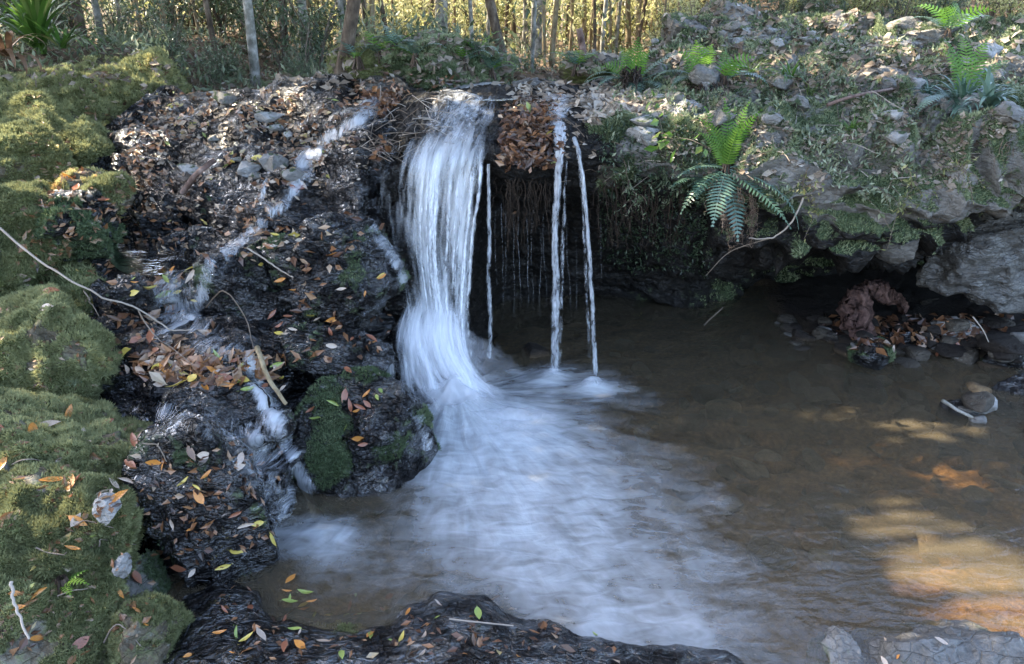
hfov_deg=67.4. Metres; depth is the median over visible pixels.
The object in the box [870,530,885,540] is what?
stone
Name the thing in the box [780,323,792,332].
stone
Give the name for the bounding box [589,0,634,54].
sapling
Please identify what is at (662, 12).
shrub
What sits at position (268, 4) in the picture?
shrub
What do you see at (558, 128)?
waterfall
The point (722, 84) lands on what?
plant
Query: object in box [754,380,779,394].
stone
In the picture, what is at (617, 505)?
stone
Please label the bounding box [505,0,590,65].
sapling
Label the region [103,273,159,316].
wet rock
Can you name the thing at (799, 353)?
stone
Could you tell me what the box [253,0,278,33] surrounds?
shrub
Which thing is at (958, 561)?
stone
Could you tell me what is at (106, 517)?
wet rock
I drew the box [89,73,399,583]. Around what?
cascade bedrock
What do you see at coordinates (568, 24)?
sapling
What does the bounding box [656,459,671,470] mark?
stone
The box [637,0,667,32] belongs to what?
sapling
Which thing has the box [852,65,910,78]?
rock
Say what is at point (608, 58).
rock
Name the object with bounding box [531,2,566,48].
sapling
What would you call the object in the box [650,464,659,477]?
stone
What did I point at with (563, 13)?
sapling
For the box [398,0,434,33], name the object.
shrub
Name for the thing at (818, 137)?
rock
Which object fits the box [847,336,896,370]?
wet rock
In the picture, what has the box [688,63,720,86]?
rock
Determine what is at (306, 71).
shrub
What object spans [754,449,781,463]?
stone
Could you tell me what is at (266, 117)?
rock
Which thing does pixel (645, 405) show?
stone
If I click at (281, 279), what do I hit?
fallen leaf
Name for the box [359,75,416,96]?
wet rock
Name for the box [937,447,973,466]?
stone
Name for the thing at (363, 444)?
fallen leaf
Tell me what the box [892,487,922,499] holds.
stone
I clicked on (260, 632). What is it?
fallen leaf
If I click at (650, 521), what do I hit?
stone
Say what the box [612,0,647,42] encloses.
shrub
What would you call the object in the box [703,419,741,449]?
stone
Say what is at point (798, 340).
stone
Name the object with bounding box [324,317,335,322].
fallen leaf
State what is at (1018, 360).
stone
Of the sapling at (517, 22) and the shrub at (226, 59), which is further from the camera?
the sapling at (517, 22)
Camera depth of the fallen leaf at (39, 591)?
2.89 m
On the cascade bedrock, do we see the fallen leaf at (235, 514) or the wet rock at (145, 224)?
the wet rock at (145, 224)
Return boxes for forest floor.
[0,0,1023,91]
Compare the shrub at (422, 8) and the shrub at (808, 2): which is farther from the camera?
the shrub at (422, 8)
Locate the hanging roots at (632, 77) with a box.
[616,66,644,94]
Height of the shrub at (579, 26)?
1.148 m
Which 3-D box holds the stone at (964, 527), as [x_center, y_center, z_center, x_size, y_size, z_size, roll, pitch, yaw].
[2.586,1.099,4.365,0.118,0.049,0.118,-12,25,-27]
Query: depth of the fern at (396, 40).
6.14 m
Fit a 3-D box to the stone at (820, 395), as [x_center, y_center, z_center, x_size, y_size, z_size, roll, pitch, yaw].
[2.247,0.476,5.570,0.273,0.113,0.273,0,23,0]
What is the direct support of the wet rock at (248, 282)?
on the cascade bedrock
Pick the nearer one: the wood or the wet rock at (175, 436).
the wet rock at (175, 436)
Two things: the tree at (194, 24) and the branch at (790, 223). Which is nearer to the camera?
the branch at (790, 223)
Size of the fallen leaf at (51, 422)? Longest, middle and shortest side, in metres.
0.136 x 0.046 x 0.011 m
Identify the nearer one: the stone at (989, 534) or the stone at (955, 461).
the stone at (989, 534)
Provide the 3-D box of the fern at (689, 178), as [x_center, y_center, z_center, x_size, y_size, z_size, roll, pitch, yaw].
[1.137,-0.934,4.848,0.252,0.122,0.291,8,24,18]
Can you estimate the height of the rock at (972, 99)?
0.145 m
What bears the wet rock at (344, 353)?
on the cascade bedrock
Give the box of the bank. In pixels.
[0,44,99,389]
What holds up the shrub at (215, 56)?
on the forest floor
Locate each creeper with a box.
[604,160,646,219]
[644,90,707,160]
[775,16,824,37]
[777,167,824,242]
[826,152,846,210]
[856,149,909,234]
[881,159,936,249]
[925,157,984,204]
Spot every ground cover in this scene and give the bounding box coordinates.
[595,115,713,277]
[608,30,1023,215]
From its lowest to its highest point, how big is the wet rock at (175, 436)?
0.930 m
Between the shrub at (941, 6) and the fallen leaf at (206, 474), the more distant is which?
the shrub at (941, 6)
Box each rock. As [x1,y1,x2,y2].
[3,461,10,470]
[92,492,121,524]
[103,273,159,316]
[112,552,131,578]
[121,409,279,588]
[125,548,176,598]
[132,208,188,240]
[150,267,190,305]
[156,230,188,255]
[156,370,270,429]
[163,571,805,663]
[177,163,201,174]
[186,224,204,248]
[190,229,279,315]
[191,190,211,222]
[197,310,262,329]
[207,134,218,141]
[211,90,236,105]
[227,538,277,560]
[230,157,241,161]
[237,161,261,176]
[237,407,296,447]
[249,172,260,179]
[254,111,284,123]
[258,153,275,169]
[259,212,410,326]
[263,154,288,171]
[265,123,283,130]
[268,314,394,380]
[274,289,321,309]
[281,167,303,180]
[283,131,292,138]
[287,365,442,524]
[341,407,397,451]
[344,117,401,186]
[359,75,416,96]
[364,191,383,216]
[389,515,418,549]
[431,81,499,91]
[512,77,556,85]
[518,342,550,368]
[558,56,614,84]
[583,50,630,75]
[584,103,637,193]
[610,68,680,82]
[625,125,659,139]
[630,114,658,126]
[641,131,657,145]
[644,62,667,76]
[647,110,705,168]
[648,92,665,98]
[651,38,658,43]
[655,46,711,61]
[656,95,705,113]
[660,11,708,45]
[665,91,682,102]
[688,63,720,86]
[691,117,738,159]
[697,12,757,29]
[699,0,761,18]
[702,81,718,90]
[707,110,735,128]
[713,21,794,43]
[716,30,730,36]
[722,21,740,32]
[727,36,791,62]
[730,127,784,165]
[731,37,742,43]
[733,83,762,104]
[754,54,800,71]
[761,112,782,125]
[762,24,771,31]
[762,27,777,34]
[764,106,775,112]
[769,71,792,90]
[770,38,784,48]
[787,94,809,110]
[794,126,831,153]
[798,35,819,43]
[799,120,824,133]
[800,41,873,69]
[806,625,867,663]
[807,30,815,34]
[827,8,885,32]
[830,131,882,175]
[841,73,925,94]
[841,104,857,124]
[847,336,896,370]
[848,619,1023,663]
[851,35,911,53]
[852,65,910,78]
[875,238,919,264]
[879,36,922,48]
[879,131,908,144]
[880,76,896,88]
[881,110,903,120]
[884,102,917,125]
[885,325,916,344]
[886,16,917,30]
[896,19,969,47]
[905,63,957,100]
[907,56,947,71]
[910,77,925,89]
[913,92,937,109]
[913,105,958,144]
[915,206,1023,313]
[915,330,935,348]
[916,21,931,29]
[920,298,938,304]
[936,399,978,426]
[937,96,954,110]
[937,315,981,336]
[958,93,989,112]
[960,57,973,66]
[965,415,986,432]
[972,44,995,59]
[973,397,997,414]
[976,53,1023,78]
[978,42,1003,56]
[980,354,1023,371]
[985,68,1005,81]
[991,373,1023,412]
[993,100,1023,121]
[994,82,1019,92]
[994,116,1023,122]
[1006,121,1022,128]
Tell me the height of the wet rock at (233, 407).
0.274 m
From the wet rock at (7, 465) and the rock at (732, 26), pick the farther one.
the rock at (732, 26)
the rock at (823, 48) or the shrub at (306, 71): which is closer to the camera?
the rock at (823, 48)
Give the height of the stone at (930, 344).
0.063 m
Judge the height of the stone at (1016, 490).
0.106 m
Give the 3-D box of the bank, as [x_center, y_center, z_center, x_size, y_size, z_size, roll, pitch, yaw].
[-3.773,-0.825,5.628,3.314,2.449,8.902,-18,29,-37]
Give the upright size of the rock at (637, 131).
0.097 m
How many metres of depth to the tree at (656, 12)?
10.62 m
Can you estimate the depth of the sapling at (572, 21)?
11.65 m
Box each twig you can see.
[9,581,30,639]
[11,459,42,464]
[36,547,66,555]
[57,588,87,596]
[76,520,112,527]
[103,624,140,646]
[142,443,166,461]
[206,290,253,348]
[247,247,293,277]
[449,618,513,625]
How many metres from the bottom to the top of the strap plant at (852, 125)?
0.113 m
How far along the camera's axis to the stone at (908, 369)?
5.62 m
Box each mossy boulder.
[0,61,126,126]
[0,115,76,184]
[0,178,74,293]
[0,282,123,401]
[0,386,152,484]
[0,459,144,597]
[0,564,133,663]
[31,188,127,262]
[50,165,103,190]
[53,113,115,167]
[76,170,137,216]
[77,45,192,110]
[104,589,196,663]
[309,619,362,632]
[324,29,392,78]
[375,29,525,91]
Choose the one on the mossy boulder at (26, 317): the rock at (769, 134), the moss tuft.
the moss tuft
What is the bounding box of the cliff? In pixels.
[348,0,1023,430]
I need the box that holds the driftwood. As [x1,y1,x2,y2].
[836,279,908,339]
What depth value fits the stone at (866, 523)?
4.34 m
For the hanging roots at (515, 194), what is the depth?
5.17 m
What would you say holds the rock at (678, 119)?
on the cliff
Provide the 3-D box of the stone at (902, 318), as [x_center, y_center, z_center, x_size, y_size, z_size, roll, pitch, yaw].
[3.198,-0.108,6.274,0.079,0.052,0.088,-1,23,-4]
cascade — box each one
[163,281,188,331]
[189,289,206,319]
[221,210,274,254]
[244,433,294,532]
[247,361,334,541]
[280,96,377,210]
[450,90,477,127]
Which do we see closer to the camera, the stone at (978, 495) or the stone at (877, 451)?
the stone at (978, 495)
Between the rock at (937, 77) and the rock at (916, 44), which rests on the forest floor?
the rock at (916, 44)
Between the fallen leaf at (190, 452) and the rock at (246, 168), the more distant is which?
the rock at (246, 168)
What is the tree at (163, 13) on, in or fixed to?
on the forest floor
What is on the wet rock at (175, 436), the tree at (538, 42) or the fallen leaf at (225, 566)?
the fallen leaf at (225, 566)
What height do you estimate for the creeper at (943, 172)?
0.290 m
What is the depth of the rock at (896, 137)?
4.55 m
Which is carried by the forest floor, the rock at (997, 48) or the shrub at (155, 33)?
the shrub at (155, 33)
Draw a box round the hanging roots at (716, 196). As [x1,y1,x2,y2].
[703,180,720,214]
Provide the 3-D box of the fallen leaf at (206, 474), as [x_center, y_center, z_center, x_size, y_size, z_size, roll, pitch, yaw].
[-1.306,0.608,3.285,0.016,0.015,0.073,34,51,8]
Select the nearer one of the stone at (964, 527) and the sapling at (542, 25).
the stone at (964, 527)
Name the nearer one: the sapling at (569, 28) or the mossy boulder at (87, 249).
the mossy boulder at (87, 249)
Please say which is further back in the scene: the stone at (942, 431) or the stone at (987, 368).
the stone at (987, 368)
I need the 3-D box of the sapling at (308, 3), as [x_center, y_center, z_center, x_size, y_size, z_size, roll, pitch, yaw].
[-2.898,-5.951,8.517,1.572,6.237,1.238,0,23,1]
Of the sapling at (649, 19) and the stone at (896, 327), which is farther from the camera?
the sapling at (649, 19)
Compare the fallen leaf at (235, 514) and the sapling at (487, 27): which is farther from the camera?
the sapling at (487, 27)
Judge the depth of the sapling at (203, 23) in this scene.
10.58 m
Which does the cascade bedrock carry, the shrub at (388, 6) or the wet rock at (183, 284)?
the wet rock at (183, 284)
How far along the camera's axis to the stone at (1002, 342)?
5.56 m
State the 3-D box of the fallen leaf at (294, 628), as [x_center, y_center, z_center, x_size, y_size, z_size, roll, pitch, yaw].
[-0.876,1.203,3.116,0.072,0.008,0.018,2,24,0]
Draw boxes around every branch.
[0,227,192,364]
[703,307,722,325]
[708,197,803,272]
[826,88,895,106]
[972,316,988,341]
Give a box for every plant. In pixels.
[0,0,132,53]
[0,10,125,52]
[0,31,54,74]
[686,73,736,99]
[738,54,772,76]
[755,55,835,84]
[793,79,823,98]
[835,113,875,131]
[905,66,1001,118]
[916,68,949,95]
[936,65,1023,107]
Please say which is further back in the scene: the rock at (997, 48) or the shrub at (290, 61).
the shrub at (290, 61)
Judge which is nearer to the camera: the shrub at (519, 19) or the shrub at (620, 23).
the shrub at (620, 23)
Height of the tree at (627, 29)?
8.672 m
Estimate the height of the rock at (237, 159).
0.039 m
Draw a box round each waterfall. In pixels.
[390,138,481,395]
[487,164,491,357]
[552,112,565,370]
[572,137,597,380]
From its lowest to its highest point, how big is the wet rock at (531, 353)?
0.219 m
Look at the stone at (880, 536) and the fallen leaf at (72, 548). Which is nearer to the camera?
the fallen leaf at (72, 548)
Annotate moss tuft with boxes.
[64,377,81,386]
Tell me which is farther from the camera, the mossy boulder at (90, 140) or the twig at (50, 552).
the mossy boulder at (90, 140)
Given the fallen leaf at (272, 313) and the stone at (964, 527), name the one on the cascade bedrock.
the fallen leaf at (272, 313)
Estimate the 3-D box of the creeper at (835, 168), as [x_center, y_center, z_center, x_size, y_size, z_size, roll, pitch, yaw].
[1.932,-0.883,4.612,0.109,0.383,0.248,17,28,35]
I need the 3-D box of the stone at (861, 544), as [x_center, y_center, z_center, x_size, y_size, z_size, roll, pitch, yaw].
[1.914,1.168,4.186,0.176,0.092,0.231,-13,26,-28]
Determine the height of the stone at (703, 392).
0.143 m
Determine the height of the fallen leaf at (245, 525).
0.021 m
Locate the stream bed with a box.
[174,266,1023,658]
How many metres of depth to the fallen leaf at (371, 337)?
4.61 m
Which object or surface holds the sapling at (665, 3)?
on the forest floor
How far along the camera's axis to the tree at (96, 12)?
7.97 m
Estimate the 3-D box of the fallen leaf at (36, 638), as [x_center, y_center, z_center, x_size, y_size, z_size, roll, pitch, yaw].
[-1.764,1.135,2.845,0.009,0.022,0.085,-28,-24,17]
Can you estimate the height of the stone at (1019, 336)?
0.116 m
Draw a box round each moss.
[0,45,119,388]
[615,0,1023,315]
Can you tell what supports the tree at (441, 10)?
on the forest floor
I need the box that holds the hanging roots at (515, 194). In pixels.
[491,176,553,252]
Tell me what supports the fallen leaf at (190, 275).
on the cascade at (173, 299)
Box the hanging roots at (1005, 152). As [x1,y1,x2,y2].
[993,140,1013,177]
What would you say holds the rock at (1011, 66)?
on the cliff
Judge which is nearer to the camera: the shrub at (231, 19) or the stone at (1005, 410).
the stone at (1005, 410)
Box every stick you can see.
[180,158,215,194]
[254,345,286,404]
[941,399,972,418]
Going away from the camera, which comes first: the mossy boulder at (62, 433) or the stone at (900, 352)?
the mossy boulder at (62, 433)
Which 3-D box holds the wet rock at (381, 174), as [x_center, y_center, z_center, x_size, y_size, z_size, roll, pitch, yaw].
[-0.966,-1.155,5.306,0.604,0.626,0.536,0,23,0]
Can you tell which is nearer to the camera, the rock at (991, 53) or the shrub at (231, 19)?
the rock at (991, 53)
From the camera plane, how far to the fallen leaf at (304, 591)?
3.40 m
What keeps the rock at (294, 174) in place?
on the cascade bedrock
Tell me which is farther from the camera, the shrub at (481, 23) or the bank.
the shrub at (481, 23)
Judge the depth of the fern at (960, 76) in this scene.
4.90 m
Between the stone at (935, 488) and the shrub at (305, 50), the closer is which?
the stone at (935, 488)
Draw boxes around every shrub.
[0,0,24,48]
[0,0,28,47]
[48,0,85,37]
[49,0,91,44]
[84,0,143,41]
[106,0,142,31]
[106,0,172,41]
[132,0,221,40]
[138,16,172,46]
[139,2,177,31]
[140,0,188,30]
[143,6,193,50]
[157,19,192,61]
[173,2,196,28]
[183,1,218,25]
[185,0,227,30]
[186,0,233,32]
[188,31,235,83]
[193,57,229,90]
[196,0,253,38]
[205,28,251,77]
[206,54,227,72]
[212,47,239,79]
[217,0,253,32]
[218,0,277,47]
[220,0,315,70]
[226,0,241,32]
[229,0,288,37]
[252,0,346,73]
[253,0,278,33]
[270,0,297,36]
[274,43,310,76]
[277,3,328,71]
[280,45,317,77]
[285,47,324,75]
[286,0,346,57]
[289,57,313,77]
[337,0,424,33]
[375,0,434,34]
[375,0,453,33]
[376,1,412,25]
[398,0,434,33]
[408,0,448,20]
[448,0,527,37]
[448,9,484,39]
[456,0,484,24]
[456,6,486,25]
[474,10,503,41]
[479,0,522,42]
[505,0,530,34]
[560,0,589,28]
[562,0,592,39]
[577,1,624,41]
[578,0,650,47]
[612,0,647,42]
[641,21,660,51]
[646,0,677,38]
[651,1,696,36]
[657,0,709,21]
[658,3,674,26]
[660,1,706,31]
[674,0,703,11]
[730,0,763,7]
[770,0,787,12]
[779,0,801,10]
[782,0,804,13]
[784,0,799,12]
[792,0,810,11]
[800,0,822,11]
[816,0,839,13]
[840,0,882,12]
[846,0,876,11]
[874,0,893,13]
[884,0,909,15]
[888,0,936,18]
[905,0,954,22]
[906,0,977,21]
[924,0,961,16]
[939,0,971,20]
[976,0,1008,16]
[982,0,1023,18]
[1005,0,1021,16]
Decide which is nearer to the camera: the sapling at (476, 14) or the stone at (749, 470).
the stone at (749, 470)
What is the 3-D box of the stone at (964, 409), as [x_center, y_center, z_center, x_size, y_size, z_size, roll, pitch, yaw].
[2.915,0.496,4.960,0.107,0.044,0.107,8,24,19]
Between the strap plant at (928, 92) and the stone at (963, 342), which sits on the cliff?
the strap plant at (928, 92)
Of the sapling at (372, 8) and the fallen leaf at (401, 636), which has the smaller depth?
the fallen leaf at (401, 636)
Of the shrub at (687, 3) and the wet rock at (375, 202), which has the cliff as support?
the wet rock at (375, 202)
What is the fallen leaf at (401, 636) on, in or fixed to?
on the foreground rock at (458, 597)
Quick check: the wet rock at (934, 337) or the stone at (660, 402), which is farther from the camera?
the wet rock at (934, 337)
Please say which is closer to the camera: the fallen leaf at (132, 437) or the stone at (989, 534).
the fallen leaf at (132, 437)
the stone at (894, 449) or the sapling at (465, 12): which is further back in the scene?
the sapling at (465, 12)
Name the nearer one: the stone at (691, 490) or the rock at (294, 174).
the stone at (691, 490)
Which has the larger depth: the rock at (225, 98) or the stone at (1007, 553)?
the rock at (225, 98)
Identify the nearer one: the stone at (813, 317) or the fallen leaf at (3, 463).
the fallen leaf at (3, 463)
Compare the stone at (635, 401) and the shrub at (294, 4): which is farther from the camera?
the shrub at (294, 4)
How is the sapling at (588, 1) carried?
on the forest floor
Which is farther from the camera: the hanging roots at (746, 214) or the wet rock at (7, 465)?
the hanging roots at (746, 214)
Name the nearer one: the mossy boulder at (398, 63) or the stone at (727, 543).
the stone at (727, 543)
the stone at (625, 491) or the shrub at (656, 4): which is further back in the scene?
the shrub at (656, 4)
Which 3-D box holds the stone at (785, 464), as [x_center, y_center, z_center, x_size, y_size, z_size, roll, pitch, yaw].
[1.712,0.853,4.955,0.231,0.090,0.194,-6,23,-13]
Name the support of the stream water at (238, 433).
on the cascade bedrock
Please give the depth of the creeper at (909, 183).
4.61 m
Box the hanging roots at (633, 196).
[586,177,691,255]
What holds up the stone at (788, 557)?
on the stream bed
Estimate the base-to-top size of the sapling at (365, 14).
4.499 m
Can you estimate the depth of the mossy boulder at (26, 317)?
3.96 m
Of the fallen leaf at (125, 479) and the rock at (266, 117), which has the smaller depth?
the fallen leaf at (125, 479)
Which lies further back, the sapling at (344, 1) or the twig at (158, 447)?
the sapling at (344, 1)
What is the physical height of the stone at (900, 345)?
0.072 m
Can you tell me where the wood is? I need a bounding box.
[85,0,635,30]
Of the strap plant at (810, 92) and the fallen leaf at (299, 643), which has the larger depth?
the strap plant at (810, 92)
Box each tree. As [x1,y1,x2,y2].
[70,0,88,46]
[91,0,105,42]
[158,0,167,38]
[188,1,195,33]
[203,0,218,55]
[242,0,260,86]
[278,0,289,64]
[297,0,311,70]
[333,0,360,74]
[435,0,447,33]
[485,0,506,53]
[530,0,542,58]
[625,0,631,51]
[652,1,661,37]
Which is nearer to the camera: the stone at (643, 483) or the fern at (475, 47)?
the stone at (643, 483)
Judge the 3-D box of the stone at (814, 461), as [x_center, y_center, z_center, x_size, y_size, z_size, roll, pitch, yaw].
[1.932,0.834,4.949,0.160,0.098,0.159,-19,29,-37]
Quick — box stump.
[576,27,586,54]
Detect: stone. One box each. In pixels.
[598,410,631,429]
[601,494,642,521]
[608,391,628,410]
[609,481,639,500]
[611,369,640,388]
[612,539,626,548]
[613,440,639,455]
[617,454,626,459]
[617,458,630,467]
[622,392,641,406]
[627,506,644,520]
[630,457,655,474]
[630,471,660,495]
[631,361,651,379]
[633,428,649,444]
[634,386,657,405]
[634,511,665,531]
[635,454,658,469]
[636,376,649,385]
[642,402,652,408]
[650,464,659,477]
[650,492,687,517]
[650,541,662,547]
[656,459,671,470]
[657,399,665,405]
[661,527,670,540]
[666,525,702,550]
[672,479,688,492]
[676,481,704,500]
[691,384,723,404]
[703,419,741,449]
[705,398,740,419]
[715,464,735,480]
[715,495,743,515]
[719,381,733,391]
[721,538,735,549]
[731,456,760,480]
[736,484,758,496]
[746,536,783,570]
[746,540,795,569]
[748,495,779,507]
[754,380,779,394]
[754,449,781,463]
[760,455,796,474]
[774,321,781,327]
[777,313,797,323]
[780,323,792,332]
[780,332,791,340]
[782,345,810,360]
[788,340,809,346]
[788,371,810,393]
[790,322,802,329]
[791,329,815,343]
[791,525,835,552]
[793,338,806,345]
[800,402,820,413]
[800,492,863,532]
[802,386,842,404]
[802,448,824,471]
[806,313,823,322]
[808,548,832,569]
[811,327,837,339]
[818,316,832,324]
[819,330,837,340]
[823,482,848,494]
[826,403,858,420]
[831,448,841,455]
[833,342,850,360]
[841,528,887,559]
[855,516,874,531]
[856,330,873,337]
[862,345,872,351]
[865,489,924,524]
[867,442,885,457]
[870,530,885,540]
[871,317,878,325]
[873,438,902,459]
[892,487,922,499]
[893,357,925,381]
[894,325,903,329]
[894,406,935,434]
[895,348,904,355]
[896,452,929,469]
[897,342,914,349]
[898,315,907,321]
[900,442,929,460]
[903,346,930,362]
[906,394,930,411]
[916,518,958,564]
[918,508,934,519]
[920,332,930,337]
[920,498,960,527]
[925,339,937,347]
[926,483,943,493]
[927,325,940,334]
[930,477,941,484]
[931,419,939,429]
[933,426,952,437]
[934,342,967,357]
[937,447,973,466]
[937,548,966,568]
[938,437,958,449]
[939,335,958,343]
[939,456,971,468]
[945,318,970,331]
[951,425,973,438]
[951,464,964,469]
[952,533,984,561]
[953,347,978,365]
[957,508,985,526]
[957,519,975,532]
[958,406,972,412]
[960,340,976,347]
[960,485,993,505]
[961,391,994,412]
[963,373,990,385]
[965,381,992,393]
[965,502,987,515]
[966,336,978,348]
[970,432,989,444]
[975,333,986,339]
[975,526,1008,546]
[976,361,997,373]
[976,523,989,528]
[977,333,1023,355]
[978,459,1016,477]
[983,316,1010,328]
[983,322,997,328]
[988,351,1013,361]
[992,345,1019,360]
[992,539,1023,566]
[996,398,1017,417]
[998,317,1015,326]
[998,458,1015,465]
[1002,475,1023,493]
[1010,332,1023,344]
[1012,358,1022,363]
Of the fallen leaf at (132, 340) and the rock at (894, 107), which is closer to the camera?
the fallen leaf at (132, 340)
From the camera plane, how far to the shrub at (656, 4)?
10.02 m
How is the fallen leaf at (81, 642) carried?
on the mossy boulder at (49, 648)
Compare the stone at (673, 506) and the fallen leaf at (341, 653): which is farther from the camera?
the stone at (673, 506)
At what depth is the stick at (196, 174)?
5.23 m
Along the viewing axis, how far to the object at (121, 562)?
2.98 m
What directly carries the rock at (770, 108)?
on the cliff
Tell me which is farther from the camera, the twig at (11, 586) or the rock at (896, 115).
the rock at (896, 115)
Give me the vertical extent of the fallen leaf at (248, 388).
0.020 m
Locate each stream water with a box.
[108,240,193,274]
[138,340,260,358]
[142,418,265,438]
[462,97,521,100]
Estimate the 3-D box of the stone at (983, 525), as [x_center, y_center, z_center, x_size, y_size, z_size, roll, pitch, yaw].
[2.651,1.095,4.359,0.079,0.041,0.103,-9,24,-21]
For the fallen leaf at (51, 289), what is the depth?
4.26 m
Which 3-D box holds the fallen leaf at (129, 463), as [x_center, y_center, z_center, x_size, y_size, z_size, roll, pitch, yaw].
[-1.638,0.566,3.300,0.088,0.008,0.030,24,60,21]
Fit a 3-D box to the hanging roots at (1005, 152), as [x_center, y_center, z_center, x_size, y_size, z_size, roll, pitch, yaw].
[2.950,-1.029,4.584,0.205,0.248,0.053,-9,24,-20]
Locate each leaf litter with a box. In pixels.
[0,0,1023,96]
[0,61,182,663]
[106,71,461,391]
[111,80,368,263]
[152,441,619,662]
[495,92,564,213]
[506,38,1023,192]
[819,311,1023,355]
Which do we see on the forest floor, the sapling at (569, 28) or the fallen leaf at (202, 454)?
the sapling at (569, 28)
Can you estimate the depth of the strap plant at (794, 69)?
5.32 m
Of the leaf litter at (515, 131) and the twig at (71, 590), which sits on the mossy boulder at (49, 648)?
the twig at (71, 590)
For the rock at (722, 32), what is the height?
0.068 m
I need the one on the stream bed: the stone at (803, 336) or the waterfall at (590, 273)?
the stone at (803, 336)
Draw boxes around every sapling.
[101,0,140,38]
[133,0,198,39]
[151,0,188,31]
[166,1,235,32]
[178,0,213,37]
[275,0,326,42]
[299,0,384,56]
[313,0,400,31]
[316,0,363,33]
[319,0,360,53]
[334,0,397,32]
[360,0,378,33]
[360,0,410,36]
[381,0,503,32]
[404,0,433,24]
[434,0,466,29]
[447,0,484,39]
[449,0,465,35]
[449,0,486,30]
[458,0,550,44]
[464,0,510,37]
[466,0,497,45]
[478,0,545,47]
[497,0,559,50]
[500,2,557,45]
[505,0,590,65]
[511,0,522,39]
[513,0,549,73]
[518,0,561,65]
[519,0,586,49]
[530,0,577,44]
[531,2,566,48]
[540,0,597,51]
[546,0,576,29]
[549,0,564,27]
[557,0,592,51]
[557,5,577,44]
[559,0,621,51]
[560,0,587,49]
[560,0,607,50]
[565,0,636,42]
[574,0,622,31]
[579,0,619,53]
[588,0,621,49]
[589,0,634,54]
[603,1,647,33]
[619,0,659,51]
[625,0,658,48]
[632,1,649,38]
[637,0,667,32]
[641,0,677,36]
[647,0,671,39]
[663,0,667,11]
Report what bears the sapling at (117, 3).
on the forest floor
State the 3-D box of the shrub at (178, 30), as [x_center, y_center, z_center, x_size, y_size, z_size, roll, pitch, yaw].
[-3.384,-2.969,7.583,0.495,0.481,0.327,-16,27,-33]
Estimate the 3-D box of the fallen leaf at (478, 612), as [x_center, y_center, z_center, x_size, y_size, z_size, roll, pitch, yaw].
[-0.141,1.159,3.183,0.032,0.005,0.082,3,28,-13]
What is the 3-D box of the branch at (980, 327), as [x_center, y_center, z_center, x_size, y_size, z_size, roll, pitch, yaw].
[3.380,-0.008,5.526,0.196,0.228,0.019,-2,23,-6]
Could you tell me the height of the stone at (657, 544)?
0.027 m
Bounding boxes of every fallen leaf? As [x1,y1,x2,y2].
[0,454,6,469]
[28,420,37,432]
[30,635,43,640]
[31,585,46,598]
[39,476,62,481]
[40,303,51,310]
[41,420,60,426]
[42,287,59,291]
[64,545,79,549]
[65,404,72,417]
[65,473,74,489]
[65,514,87,525]
[70,513,80,526]
[72,183,78,189]
[72,635,90,648]
[104,489,127,506]
[107,315,124,322]
[109,478,118,487]
[117,588,123,597]
[118,477,136,482]
[121,347,128,357]
[124,364,129,373]
[124,459,135,466]
[129,336,138,342]
[130,290,138,295]
[130,432,136,446]
[132,570,141,583]
[135,366,144,374]
[143,285,155,289]
[145,460,160,464]
[146,328,154,344]
[155,290,174,297]
[162,274,168,282]
[165,379,187,386]
[169,518,173,529]
[171,362,178,372]
[171,565,185,571]
[185,269,194,282]
[186,445,195,460]
[187,374,196,381]
[188,568,195,577]
[193,489,204,505]
[197,451,208,458]
[201,469,211,478]
[206,366,219,374]
[211,630,225,634]
[214,373,232,380]
[215,563,233,569]
[219,365,234,371]
[229,512,240,517]
[230,550,242,553]
[234,463,245,470]
[234,625,237,638]
[235,523,254,528]
[237,449,244,465]
[239,632,252,641]
[240,386,254,390]
[251,155,261,159]
[251,520,263,526]
[256,627,265,640]
[268,310,275,318]
[269,532,275,545]
[270,362,282,366]
[274,277,286,281]
[280,598,296,602]
[281,640,286,651]
[285,574,294,582]
[288,627,304,629]
[294,640,306,649]
[297,589,312,593]
[316,639,328,641]
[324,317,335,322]
[326,343,337,348]
[327,400,338,405]
[338,650,344,658]
[341,388,347,402]
[348,398,351,411]
[352,436,363,440]
[354,404,365,409]
[358,442,367,446]
[363,400,370,406]
[366,334,376,341]
[384,593,392,599]
[398,630,403,641]
[472,633,475,645]
[474,606,481,618]
[561,644,575,651]
[881,656,887,663]
[935,637,947,644]
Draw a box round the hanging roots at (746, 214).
[713,181,761,250]
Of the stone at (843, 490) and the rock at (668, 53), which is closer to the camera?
the stone at (843, 490)
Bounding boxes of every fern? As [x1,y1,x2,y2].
[54,570,88,597]
[327,40,380,69]
[350,30,412,63]
[365,25,428,50]
[381,39,445,65]
[447,45,491,70]
[465,31,498,61]
[481,56,519,80]
[546,50,607,76]
[583,37,696,92]
[649,40,750,89]
[670,172,711,198]
[677,98,834,241]
[716,50,768,87]
[910,3,994,38]
[911,35,1019,116]
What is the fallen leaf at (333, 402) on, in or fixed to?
on the wet rock at (369, 484)
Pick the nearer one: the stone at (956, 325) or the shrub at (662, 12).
the stone at (956, 325)
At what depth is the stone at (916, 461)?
4.93 m
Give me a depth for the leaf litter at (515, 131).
4.92 m
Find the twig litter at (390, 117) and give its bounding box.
[350,67,1005,186]
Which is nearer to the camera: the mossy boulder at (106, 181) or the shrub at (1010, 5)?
the mossy boulder at (106, 181)
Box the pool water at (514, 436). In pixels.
[294,288,1015,622]

